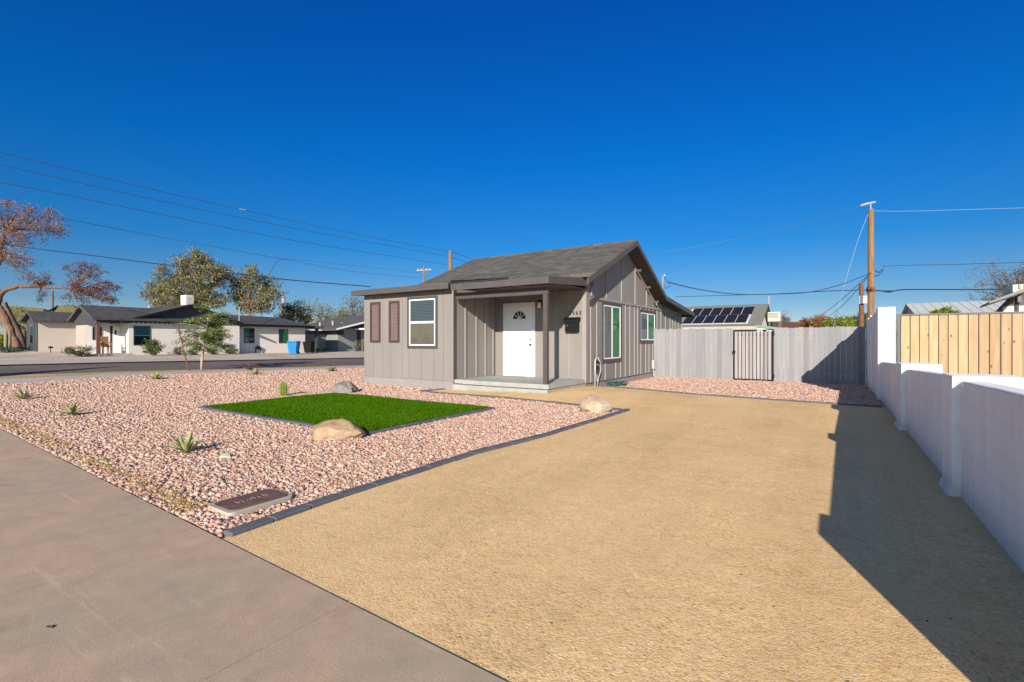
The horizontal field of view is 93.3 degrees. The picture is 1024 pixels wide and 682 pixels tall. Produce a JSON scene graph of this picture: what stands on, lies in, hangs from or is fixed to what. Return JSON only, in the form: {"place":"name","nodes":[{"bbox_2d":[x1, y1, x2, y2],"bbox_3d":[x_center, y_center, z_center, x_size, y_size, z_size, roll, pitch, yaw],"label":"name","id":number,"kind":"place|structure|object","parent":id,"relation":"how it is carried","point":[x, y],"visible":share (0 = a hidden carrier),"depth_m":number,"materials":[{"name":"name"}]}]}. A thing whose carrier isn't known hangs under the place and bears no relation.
{"place":"outdoors","nodes":[
{"label":"outdoors","id":0,"kind":"place"},
{"bbox_2d":[0,358,363,374],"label":"side street","id":1,"kind":"structure","parent":0,"point":[45,369],"depth_m":21.48,"materials":[{"name":"grey asphalt"}]},
{"bbox_2d":[0,366,363,384],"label":"side sidewalk","id":2,"kind":"structure","parent":0,"point":[19,380],"depth_m":17.30,"materials":[{"name":"concrete"}]},
{"bbox_2d":[240,362,257,369],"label":"dead shrub","id":3,"kind":"object","parent":2,"relation":"on","point":[249,367],"visible":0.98,"depth_m":20.21,"materials":[{"name":"brown plant"}]},
{"bbox_2d":[0,429,506,681],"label":"sidewalk","id":4,"kind":"structure","parent":0,"point":[108,582],"depth_m":2.37,"materials":[{"name":"concrete"}]},
{"bbox_2d":[0,346,798,537],"bbox_3d":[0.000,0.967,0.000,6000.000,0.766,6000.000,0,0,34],"label":"ground","id":5,"kind":"structure","parent":0,"point":[57,374],"depth_m":19.83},
{"bbox_2d":[0,300,26,327],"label":"olive tree","id":6,"kind":"object","parent":5,"relation":"on","point":[22,311],"visible":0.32,"depth_m":50.24,"materials":[{"name":"green plant"}]},
{"bbox_2d":[0,349,363,359],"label":"front yard","id":7,"kind":"structure","parent":5,"relation":"on","point":[35,355],"depth_m":27.88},
{"bbox_2d":[0,333,3,350],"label":"tall shrub","id":8,"kind":"object","parent":7,"relation":"on","point":[1,340],"visible":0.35,"depth_m":28.55,"materials":[{"name":"green plant"}]},
{"bbox_2d":[4,331,7,348],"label":"column cactus","id":9,"kind":"object","parent":7,"relation":"on","point":[5,339],"depth_m":28.39,"materials":[{"name":"green plant"}]},
{"bbox_2d":[8,331,11,350],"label":"column cactus","id":10,"kind":"object","parent":7,"relation":"on","point":[9,339],"depth_m":28.52,"materials":[{"name":"plant"}]},
{"bbox_2d":[0,344,21,352],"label":"shrub","id":11,"kind":"object","parent":7,"relation":"on","point":[5,349],"visible":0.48,"depth_m":28.04,"materials":[{"name":"green plant"}]},
{"bbox_2d":[1,319,26,340],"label":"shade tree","id":12,"kind":"object","parent":7,"relation":"on","point":[23,329],"visible":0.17,"depth_m":35.97,"materials":[{"name":"green plant"}]},
{"bbox_2d":[1,305,76,329],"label":"olive roof house","id":13,"kind":"structure","parent":7,"relation":"on","point":[64,308],"depth_m":58.84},
{"bbox_2d":[20,311,75,351],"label":"storage shed","id":14,"kind":"structure","parent":7,"relation":"on","point":[56,331],"depth_m":29.84,"materials":[{"name":"grey paint"}]},
{"bbox_2d":[29,323,33,350],"bbox_3d":[-29.551,-0.199,29.765,0.917,1.750,0.045,0,0,33],"label":"shed door","id":15,"kind":"structure","parent":14,"relation":"in","point":[31,326],"depth_m":29.71,"materials":[{"name":"paint"}]},
{"bbox_2d":[0,197,124,349],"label":"half dry tree","id":16,"kind":"object","parent":7,"relation":"on","point":[9,322],"visible":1,"depth_m":31.25,"materials":[{"name":"brown plant"}]},
{"bbox_2d":[61,342,98,355],"bbox_3d":[-23.090,0.457,25.711,1.560,0.774,1.314,0,0,-21],"label":"shrub","id":17,"kind":"object","parent":7,"relation":"on","point":[71,350],"visible":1,"depth_m":25.53,"materials":[{"name":"green plant"}]},
{"bbox_2d":[140,338,166,354],"bbox_3d":[-21.032,0.373,28.425,1.265,1.081,1.136,0,0,17],"label":"round shrub","id":18,"kind":"object","parent":7,"relation":"on","point":[156,349],"visible":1,"depth_m":28.32,"materials":[{"name":"green plant"}]},
{"bbox_2d":[173,346,182,354],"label":"shrub","id":19,"kind":"object","parent":7,"relation":"on","point":[176,351],"visible":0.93,"depth_m":29.59,"materials":[{"name":"green plant"}]},
{"bbox_2d":[137,244,235,308],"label":"eucalyptus tree","id":20,"kind":"object","parent":7,"relation":"on","point":[172,286],"visible":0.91,"depth_m":45.22,"materials":[{"name":"green plant"}]},
{"bbox_2d":[67,304,313,355],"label":"white house","id":21,"kind":"structure","parent":7,"relation":"on","point":[126,331],"depth_m":29.85,"materials":[{"name":"beige paint"}]},
{"bbox_2d":[92,327,94,339],"bbox_3d":[-24.193,-0.433,27.977,0.028,0.742,0.121,0,0,33],"label":"window","id":22,"kind":"structure","parent":21,"relation":"in","point":[93,328],"depth_m":27.98,"materials":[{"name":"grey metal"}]},
{"bbox_2d":[100,337,111,353],"bbox_3d":[-23.264,0.234,27.668,0.580,0.980,0.437,0,0,34],"label":"porch chair","id":23,"kind":"object","parent":21,"relation":"on","point":[104,342],"visible":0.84,"depth_m":27.69,"materials":[{"name":"brown wood"}]},
{"bbox_2d":[113,326,119,352],"bbox_3d":[-23.541,-0.094,28.947,0.045,1.615,0.571,0,0,33],"label":"front door","id":24,"kind":"structure","parent":21,"relation":"in","point":[116,329],"depth_m":28.85,"materials":[{"name":"paint"}]},
{"bbox_2d":[133,326,150,344],"bbox_3d":[-22.040,-0.325,28.820,0.028,1.152,0.855,0,0,33],"label":"window","id":25,"kind":"structure","parent":21,"relation":"in","point":[139,332],"depth_m":28.81,"materials":[{"name":"teal glass"}]},
{"bbox_2d":[181,295,193,304],"bbox_3d":[-22.264,-2.542,33.163,0.760,1.178,0.509,0,0,34],"label":"roof cooler","id":26,"kind":"object","parent":21,"relation":"on","point":[187,299],"visible":0.54,"depth_m":32.94,"materials":[{"name":"beige paint"}]},
{"bbox_2d":[244,328,254,342],"bbox_3d":[-18.912,-0.389,34.814,0.028,1.082,0.764,0,0,33],"label":"window","id":27,"kind":"structure","parent":21,"relation":"in","point":[249,333],"depth_m":34.82,"materials":[{"name":"blue glass"}]},
{"bbox_2d":[279,329,287,342],"bbox_3d":[-17.480,-0.371,36.979,0.028,1.066,0.733,0,0,33],"label":"window","id":28,"kind":"structure","parent":21,"relation":"in","point":[283,333],"depth_m":36.98,"materials":[{"name":"green glass"}]},
{"bbox_2d":[207,348,222,354],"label":"shrub","id":29,"kind":"object","parent":7,"relation":"on","point":[212,352],"visible":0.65,"depth_m":31.25,"materials":[{"name":"green plant"}]},
{"bbox_2d":[221,344,236,353],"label":"shrub","id":30,"kind":"object","parent":7,"relation":"on","point":[228,351],"visible":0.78,"depth_m":32.19,"materials":[{"name":"green plant"}]},
{"bbox_2d":[221,263,286,316],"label":"eucalyptus tree","id":31,"kind":"object","parent":7,"relation":"on","point":[264,296],"visible":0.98,"depth_m":46.98,"materials":[{"name":"green plant"}]},
{"bbox_2d":[281,291,288,318],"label":"utility pole","id":32,"kind":"object","parent":7,"relation":"on","point":[282,301],"visible":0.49,"depth_m":61.86,"materials":[{"name":"brown wood"}]},
{"bbox_2d":[287,341,300,353],"bbox_3d":[-15.757,0.471,34.951,0.777,0.942,0.795,0,0,0],"label":"wheelie bin","id":33,"kind":"object","parent":7,"relation":"on","point":[293,346],"visible":1,"depth_m":34.66,"materials":[{"name":"blue plastic"}]},
{"bbox_2d":[273,296,318,323],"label":"olive tree","id":34,"kind":"object","parent":7,"relation":"on","point":[291,312],"visible":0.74,"depth_m":51.45,"materials":[{"name":"green plant"}]},
{"bbox_2d":[302,342,314,352],"bbox_3d":[-15.946,0.491,37.971,0.750,0.898,0.769,0,0,0],"label":"wheelie bin","id":35,"kind":"object","parent":7,"relation":"on","point":[308,346],"visible":1,"depth_m":37.69,"materials":[{"name":"black plastic"}]},
{"bbox_2d":[305,326,323,351],"bbox_3d":[-18.467,-0.098,40.858,6.100,2.236,1.506,0,0,34],"label":"carport","id":36,"kind":"object","parent":7,"relation":"on","point":[316,328],"visible":0.46,"depth_m":39.56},
{"bbox_2d":[305,334,325,351],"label":"grey block wall","id":37,"kind":"structure","parent":7,"relation":"on","point":[321,341],"depth_m":43.22,"materials":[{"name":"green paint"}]},
{"bbox_2d":[302,298,341,322],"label":"mesquite tree","id":38,"kind":"object","parent":7,"relation":"on","point":[320,314],"visible":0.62,"depth_m":59.88,"materials":[{"name":"green plant"}]},
{"bbox_2d":[305,315,363,351],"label":"grey gabled house","id":39,"kind":"structure","parent":7,"relation":"on","point":[342,333],"depth_m":43.85,"materials":[{"name":"green paint"}]},
{"bbox_2d":[357,331,360,350],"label":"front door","id":40,"kind":"structure","parent":39,"relation":"in","point":[358,332],"depth_m":44.75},
{"bbox_2d":[323,304,353,320],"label":"olive tree","id":41,"kind":"object","parent":7,"relation":"on","point":[340,312],"visible":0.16,"depth_m":56.06,"materials":[{"name":"green plant"}]},
{"bbox_2d":[331,294,363,317],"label":"mesquite tree","id":42,"kind":"object","parent":7,"relation":"on","point":[354,312],"visible":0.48,"depth_m":57.75,"materials":[{"name":"green plant"}]},
{"bbox_2d":[351,339,361,351],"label":"ocotillo shrub","id":43,"kind":"object","parent":7,"relation":"on","point":[357,347],"visible":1,"depth_m":42.70,"materials":[{"name":"green plant"}]},
{"bbox_2d":[416,266,431,281],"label":"utility pole","id":44,"kind":"object","parent":7,"relation":"on","point":[426,269],"visible":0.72,"depth_m":61.90,"materials":[{"name":"brown wood"}]},
{"bbox_2d":[2,205,416,277],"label":"power line","id":45,"kind":"object","parent":44,"relation":"attached to","point":[213,246],"visible":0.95,"depth_m":47.67,"materials":[{"name":"black metal"}]},
{"bbox_2d":[0,356,363,364],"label":"kerb strip","id":46,"kind":"object","parent":5,"relation":"on","point":[6,362],"visible":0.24,"depth_m":23.05,"materials":[{"name":"concrete"}]},
{"bbox_2d":[176,323,189,370],"bbox_3d":[-13.267,0.287,19.522,0.545,2.006,0.055,0,0,0],"label":"tree stake","id":47,"kind":"object","parent":5,"relation":"on","point":[183,347],"visible":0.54,"depth_m":19.50,"materials":[{"name":"wood"}]},
{"bbox_2d":[172,301,236,369],"bbox_3d":[-12.554,-0.251,19.817,2.275,2.871,3.123,0,0,-38],"label":"young tree","id":48,"kind":"object","parent":5,"relation":"on","point":[212,334],"visible":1,"depth_m":19.74,"materials":[{"name":"green plant"}]},
{"bbox_2d":[0,367,618,538],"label":"gravel yard","id":49,"kind":"structure","parent":5,"relation":"on","point":[228,527],"depth_m":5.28,"materials":[{"name":"pink gravel"}]},
{"bbox_2d":[12,388,41,399],"bbox_3d":[-10.970,1.182,10.890,0.536,0.276,0.541,0,0,34],"label":"agave","id":50,"kind":"object","parent":49,"relation":"on","point":[25,395],"visible":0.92,"depth_m":10.87,"materials":[{"name":"green plant"}]},
{"bbox_2d":[54,402,86,415],"bbox_3d":[-7.803,1.191,8.534,0.492,0.257,0.473,0,0,-40],"label":"agave","id":51,"kind":"object","parent":49,"relation":"on","point":[72,410],"visible":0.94,"depth_m":8.53,"materials":[{"name":"green plant"}]},
{"bbox_2d":[144,371,165,379],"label":"agave","id":52,"kind":"object","parent":49,"relation":"on","point":[155,376],"visible":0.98,"depth_m":16.18,"materials":[{"name":"green plant"}]},
{"bbox_2d":[160,431,203,453],"bbox_3d":[-3.840,1.186,5.713,0.539,0.268,0.455,0,0,-3],"label":"agave","id":53,"kind":"object","parent":49,"relation":"on","point":[183,446],"visible":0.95,"depth_m":5.68,"materials":[{"name":"green plant"}]},
{"bbox_2d":[219,452,233,457],"bbox_3d":[-3.238,1.312,5.481,0.188,0.098,0.123,0,0,11],"label":"stone","id":54,"kind":"object","parent":49,"relation":"on","point":[226,455],"visible":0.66,"depth_m":5.44,"materials":[{"name":"beige stone"}]},
{"bbox_2d":[208,488,292,516],"bbox_3d":[-2.109,1.329,3.920,0.375,0.112,0.530,0,0,34],"label":"meter box","id":55,"kind":"object","parent":49,"relation":"on","point":[248,503],"visible":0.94,"depth_m":3.85,"materials":[{"name":"concrete"}]},
{"bbox_2d":[248,368,262,374],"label":"agave","id":56,"kind":"object","parent":49,"relation":"on","point":[255,372],"visible":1,"depth_m":18.21,"materials":[{"name":"green plant"}]},
{"bbox_2d":[278,381,287,395],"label":"cactus","id":57,"kind":"object","parent":49,"relation":"on","point":[283,389],"visible":1,"depth_m":11.58,"materials":[{"name":"green plant"}]},
{"bbox_2d":[0,386,583,512],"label":"weed grass","id":58,"kind":"structure","parent":49,"relation":"on","point":[159,493],"depth_m":4.68,"materials":[{"name":"yellow plant"}]},
{"bbox_2d":[311,418,365,440],"bbox_3d":[-2.377,1.232,6.613,0.774,0.340,0.511,0,0,6],"label":"boulder","id":59,"kind":"object","parent":49,"relation":"on","point":[338,429],"visible":0.81,"depth_m":6.43,"materials":[{"name":"beige stone"}]},
{"bbox_2d":[333,381,356,392],"bbox_3d":[-4.315,1.238,12.393,0.663,0.431,0.511,0,0,13],"label":"boulder","id":60,"kind":"object","parent":49,"relation":"on","point":[345,387],"visible":0.76,"depth_m":12.21,"materials":[{"name":"grey stone"}]},
{"bbox_2d":[198,394,494,434],"bbox_3d":[-3.242,1.325,9.431,4.994,0.090,3.166,0,0,34],"label":"garden edging","id":61,"kind":"object","parent":49,"relation":"on","point":[367,433],"visible":0.31,"depth_m":8.09,"materials":[{"name":"grey concrete"}]},
{"bbox_2d":[203,392,489,431],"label":"artificial turf","id":62,"kind":"structure","parent":49,"relation":"on","point":[364,412],"depth_m":9.05,"materials":[{"name":"green plastic"}]},
{"bbox_2d":[223,409,629,537],"bbox_3d":[0.064,1.324,6.242,0.264,0.092,7.166,0,0,35],"label":"garden edging","id":63,"kind":"object","parent":49,"relation":"on","point":[267,520],"visible":0.44,"depth_m":4.39,"materials":[{"name":"grey concrete"}]},
{"bbox_2d":[419,388,621,410],"bbox_3d":[-0.163,1.309,10.868,5.668,0.118,0.833,0,0,45],"label":"garden edging","id":64,"kind":"object","parent":49,"relation":"on","point":[432,391],"visible":0.41,"depth_m":10.71,"materials":[{"name":"grey concrete"}]},
{"bbox_2d":[579,395,611,413],"bbox_3d":[1.536,1.220,8.934,0.604,0.429,0.445,0,0,-6],"label":"boulder","id":65,"kind":"object","parent":49,"relation":"on","point":[592,404],"visible":0.77,"depth_m":8.79,"materials":[{"name":"beige stone"}]},
{"bbox_2d":[448,251,451,270],"bbox_3d":[-4.839,-2.880,38.000,0.355,8.400,0.356,0,0,34],"label":"utility pole","id":66,"kind":"object","parent":5,"relation":"on","point":[450,260],"visible":0.21,"depth_m":37.86,"materials":[{"name":"brown wood"}]},
{"bbox_2d":[0,164,443,255],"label":"power line","id":67,"kind":"object","parent":66,"relation":"attached to","point":[192,207],"visible":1,"depth_m":22.17,"materials":[{"name":"black metal"}]},
{"bbox_2d":[0,182,445,264],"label":"power line","id":68,"kind":"object","parent":66,"relation":"attached to","point":[196,221],"visible":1,"depth_m":22.60,"materials":[{"name":"black metal"}]},
{"bbox_2d":[0,152,445,250],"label":"power line","id":69,"kind":"object","parent":66,"relation":"attached to","point":[197,199],"visible":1,"depth_m":22.44,"materials":[{"name":"black metal"}]},
{"bbox_2d":[351,240,694,393],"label":"grey house","id":70,"kind":"structure","parent":5,"relation":"on","point":[478,324],"depth_m":13.99,"materials":[{"name":"grey wood"}]},
{"bbox_2d":[1,244,369,286],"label":"power line","id":71,"kind":"object","parent":70,"relation":"attached to","point":[197,268],"visible":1,"depth_m":17.01,"materials":[{"name":"black metal"}]},
{"bbox_2d":[407,295,437,347],"bbox_3d":[-2.530,-0.525,13.608,1.150,1.460,0.030,0,0,33],"label":"window","id":72,"kind":"structure","parent":70,"relation":"in","point":[422,311],"depth_m":13.60,"materials":[{"name":"white plastic"}]},
{"bbox_2d":[496,375,529,377],"bbox_3d":[0.030,1.022,13.879,0.830,0.010,0.540,0,0,34],"label":"door mat","id":73,"kind":"object","parent":70,"relation":"on","point":[513,376],"depth_m":13.86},
{"bbox_2d":[507,306,531,374],"bbox_3d":[0.207,-0.006,14.137,0.870,1.988,0.074,0,0,33],"label":"front door","id":74,"kind":"structure","parent":70,"relation":"in","point":[519,319],"depth_m":14.15,"materials":[{"name":"paint"}]},
{"bbox_2d":[564,317,580,331],"bbox_3d":[1.630,-0.450,13.134,0.440,0.400,0.144,0,0,34],"label":"mailbox","id":75,"kind":"object","parent":70,"relation":"attached to","point":[571,324],"visible":1,"depth_m":13.08,"materials":[{"name":"black metal"}]},
{"bbox_2d":[601,301,621,362],"bbox_3d":[3.010,-0.260,14.539,0.030,1.800,1.550,0,0,33],"label":"window","id":76,"kind":"structure","parent":70,"relation":"in","point":[611,313],"depth_m":14.52,"materials":[{"name":"white plastic"}]},
{"bbox_2d":[639,309,655,342],"bbox_3d":[4.872,-0.510,17.353,0.030,1.180,1.820,0,0,33],"label":"window","id":77,"kind":"structure","parent":70,"relation":"in","point":[647,319],"depth_m":17.26,"materials":[{"name":"white plastic"}]},
{"bbox_2d":[669,272,870,294],"bbox_3d":[12.205,-2.806,22.461,13.244,1.425,0.714,0,0,-24],"label":"power line","id":78,"kind":"object","parent":70,"relation":"attached to","point":[766,294],"visible":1,"depth_m":22.35,"materials":[{"name":"black rubber"}]},
{"bbox_2d":[682,296,773,331],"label":"solar house","id":79,"kind":"structure","parent":5,"relation":"on","point":[744,317],"depth_m":32.26,"materials":[{"name":"grey"}]},
{"bbox_2d":[599,385,881,407],"bbox_3d":[4.845,1.303,11.531,6.314,0.135,0.246,0,0,40],"label":"garden edging","id":80,"kind":"object","parent":5,"relation":"on","point":[746,397],"visible":0.55,"depth_m":11.01,"materials":[{"name":"grey concrete"}]},
{"bbox_2d":[611,376,886,407],"bbox_3d":[6.380,1.296,13.897,6.700,0.047,6.180,0,0,34],"label":"back gravel bed","id":81,"kind":"object","parent":5,"relation":"on","point":[749,390],"visible":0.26,"depth_m":12.64,"materials":[{"name":"gravel"}]},
{"bbox_2d":[606,381,627,385],"bbox_3d":[3.059,1.229,14.012,0.544,0.131,0.946,0,0,34],"label":"garden hose","id":82,"kind":"object","parent":81,"relation":"on","point":[615,383],"visible":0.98,"depth_m":13.82,"materials":[{"name":"green rubber"}]},
{"bbox_2d":[654,326,865,384],"bbox_3d":[7.918,0.484,16.194,6.330,1.872,0.152,0,0,34],"label":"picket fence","id":83,"kind":"object","parent":5,"relation":"on","point":[834,355],"visible":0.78,"depth_m":15.55,"materials":[{"name":"grey wood"}]},
{"bbox_2d":[733,329,773,381],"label":"yard gate","id":84,"kind":"structure","parent":83,"relation":"attached to","point":[753,355],"depth_m":16.05,"materials":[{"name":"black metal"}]},
{"bbox_2d":[768,312,781,326],"bbox_3d":[15.058,-1.148,27.730,0.631,0.993,0.930,0,0,34],"label":"roof cooler","id":85,"kind":"object","parent":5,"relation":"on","point":[774,316],"visible":0.94,"depth_m":27.38,"materials":[{"name":"metal"}]},
{"bbox_2d":[756,325,793,367],"bbox_3d":[13.867,0.252,25.299,1.601,2.136,3.500,0,0,34],"label":"lean to shed","id":86,"kind":"object","parent":5,"relation":"on","point":[763,327],"visible":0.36,"depth_m":24.04,"materials":[{"name":"white paint"}]},
{"bbox_2d":[782,310,791,321],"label":"tree","id":87,"kind":"object","parent":5,"relation":"on","point":[785,319],"visible":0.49,"depth_m":47.84,"materials":[{"name":"green plant"}]},
{"bbox_2d":[794,312,833,327],"bbox_3d":[21.281,-0.358,33.961,2.895,3.357,2.012,0,0,0],"label":"flowering bush","id":88,"kind":"object","parent":5,"relation":"on","point":[808,323],"visible":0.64,"depth_m":33.67,"materials":[{"name":"orange plant"}]},
{"bbox_2d":[818,314,856,327],"bbox_3d":[22.221,-0.281,32.953,2.642,3.201,1.970,0,0,-17],"label":"lime bush","id":89,"kind":"object","parent":5,"relation":"on","point":[844,322],"visible":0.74,"depth_m":32.68,"materials":[{"name":"green plant"}]},
{"bbox_2d":[847,313,866,326],"bbox_3d":[25.061,-0.446,34.951,2.083,3.531,1.706,0,0,18],"label":"dark bush","id":90,"kind":"object","parent":5,"relation":"on","point":[857,318],"visible":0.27,"depth_m":34.71,"materials":[{"name":"green plant"}]},
{"bbox_2d":[859,284,866,326],"bbox_3d":[16.199,-0.667,22.332,0.334,3.974,0.557,0,0,34],"label":"service post","id":91,"kind":"object","parent":5,"relation":"on","point":[862,299],"visible":0.62,"depth_m":22.42,"materials":[{"name":"wood"}]},
{"bbox_2d":[860,201,883,318],"bbox_3d":[18.599,-2.954,25.000,1.228,8.549,0.398,0,0,0],"label":"utility pole","id":92,"kind":"object","parent":5,"relation":"on","point":[870,303],"visible":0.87,"depth_m":24.90,"materials":[{"name":"brown wood"}]},
{"bbox_2d":[661,206,858,252],"bbox_3d":[16.720,-7.604,35.159,1.601,1.281,20.421,0,0,-12],"label":"power line","id":93,"kind":"object","parent":92,"relation":"attached to","point":[770,231],"visible":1,"depth_m":32.89,"materials":[{"name":"metal"}]},
{"bbox_2d":[675,289,870,296],"bbox_3d":[17.629,-3.371,35.039,1.790,1.534,20.472,0,0,-9],"label":"power line","id":94,"kind":"object","parent":92,"relation":"attached to","point":[776,293],"visible":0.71,"depth_m":31.71,"materials":[{"name":"black rubber"}]},
{"bbox_2d":[833,215,867,326],"bbox_3d":[17.475,-3.488,24.999,1.892,6.153,0.019,0,0,0],"label":"power line","id":95,"kind":"object","parent":92,"relation":"attached to","point":[848,270],"visible":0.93,"depth_m":24.99,"materials":[{"name":"metal"}]},
{"bbox_2d":[871,289,1002,291],"bbox_3d":[23.390,-2.623,25.000,9.999,0.157,0.250,0,0,-1],"label":"power line","id":96,"kind":"object","parent":92,"relation":"attached to","point":[941,289],"visible":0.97,"depth_m":24.98,"materials":[{"name":"black rubber"}]},
{"bbox_2d":[882,262,1023,266],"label":"power line","id":97,"kind":"object","parent":92,"relation":"attached to","point":[957,264],"visible":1,"depth_m":24.09,"materials":[{"name":"black metal"}]},
{"bbox_2d":[929,208,1007,210],"bbox_3d":[23.525,-6.827,24.999,9.730,0.256,0.018,0,0,0],"label":"power line","id":98,"kind":"object","parent":92,"relation":"attached to","point":[968,209],"visible":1,"depth_m":24.99,"materials":[{"name":"metal"}]},
{"bbox_2d":[866,307,894,399],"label":"tall block wall","id":99,"kind":"structure","parent":5,"relation":"on","point":[880,335],"depth_m":10.76,"materials":[{"name":"white paint"}]},
{"bbox_2d":[930,305,959,312],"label":"leafy shrub","id":100,"kind":"object","parent":5,"relation":"on","point":[945,310],"visible":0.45,"depth_m":23.89,"materials":[{"name":"green plant"}]},
{"bbox_2d":[881,362,1023,572],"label":"block wall","id":101,"kind":"structure","parent":5,"relation":"on","point":[965,432],"depth_m":3.82,"materials":[{"name":"white paint"}]},
{"bbox_2d":[895,311,1023,376],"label":"board fence","id":102,"kind":"object","parent":5,"relation":"on","point":[979,343],"visible":0.61,"depth_m":10.34,"materials":[{"name":"brown wood"}]},
{"bbox_2d":[960,257,1023,300],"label":"bare tree","id":103,"kind":"object","parent":5,"relation":"on","point":[999,286],"visible":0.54,"depth_m":35.90,"materials":[{"name":"brown plant"}]},
{"bbox_2d":[0,0,1023,333],"label":"sky","id":104,"kind":"structure","parent":0,"point":[472,129],"materials":[{"name":"blue"}]},
{"bbox_2d":[222,386,1023,681],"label":"driveway","id":105,"kind":"structure","parent":0,"point":[717,451],"depth_m":2.99,"materials":[{"name":"beige gravel"}]},
{"bbox_2d":[773,322,798,357],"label":"brown roof house","id":106,"kind":"structure","parent":0,"point":[793,325],"depth_m":40.49,"materials":[{"name":"red"}]},
{"bbox_2d":[901,300,1005,313],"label":"metal roof house","id":107,"kind":"structure","parent":0,"point":[927,308],"depth_m":32.23,"materials":[{"name":"white metal"}]},
{"bbox_2d":[980,289,1023,376],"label":"white gabled house","id":108,"kind":"structure","parent":0,"point":[1006,306],"depth_m":15.54,"materials":[{"name":"paint"}]},
{"bbox_2d":[1003,284,1023,303],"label":"roof cooler","id":109,"kind":"object","parent":108,"relation":"on","point":[1007,290],"visible":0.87,"depth_m":15.01,"materials":[{"name":"metal"}]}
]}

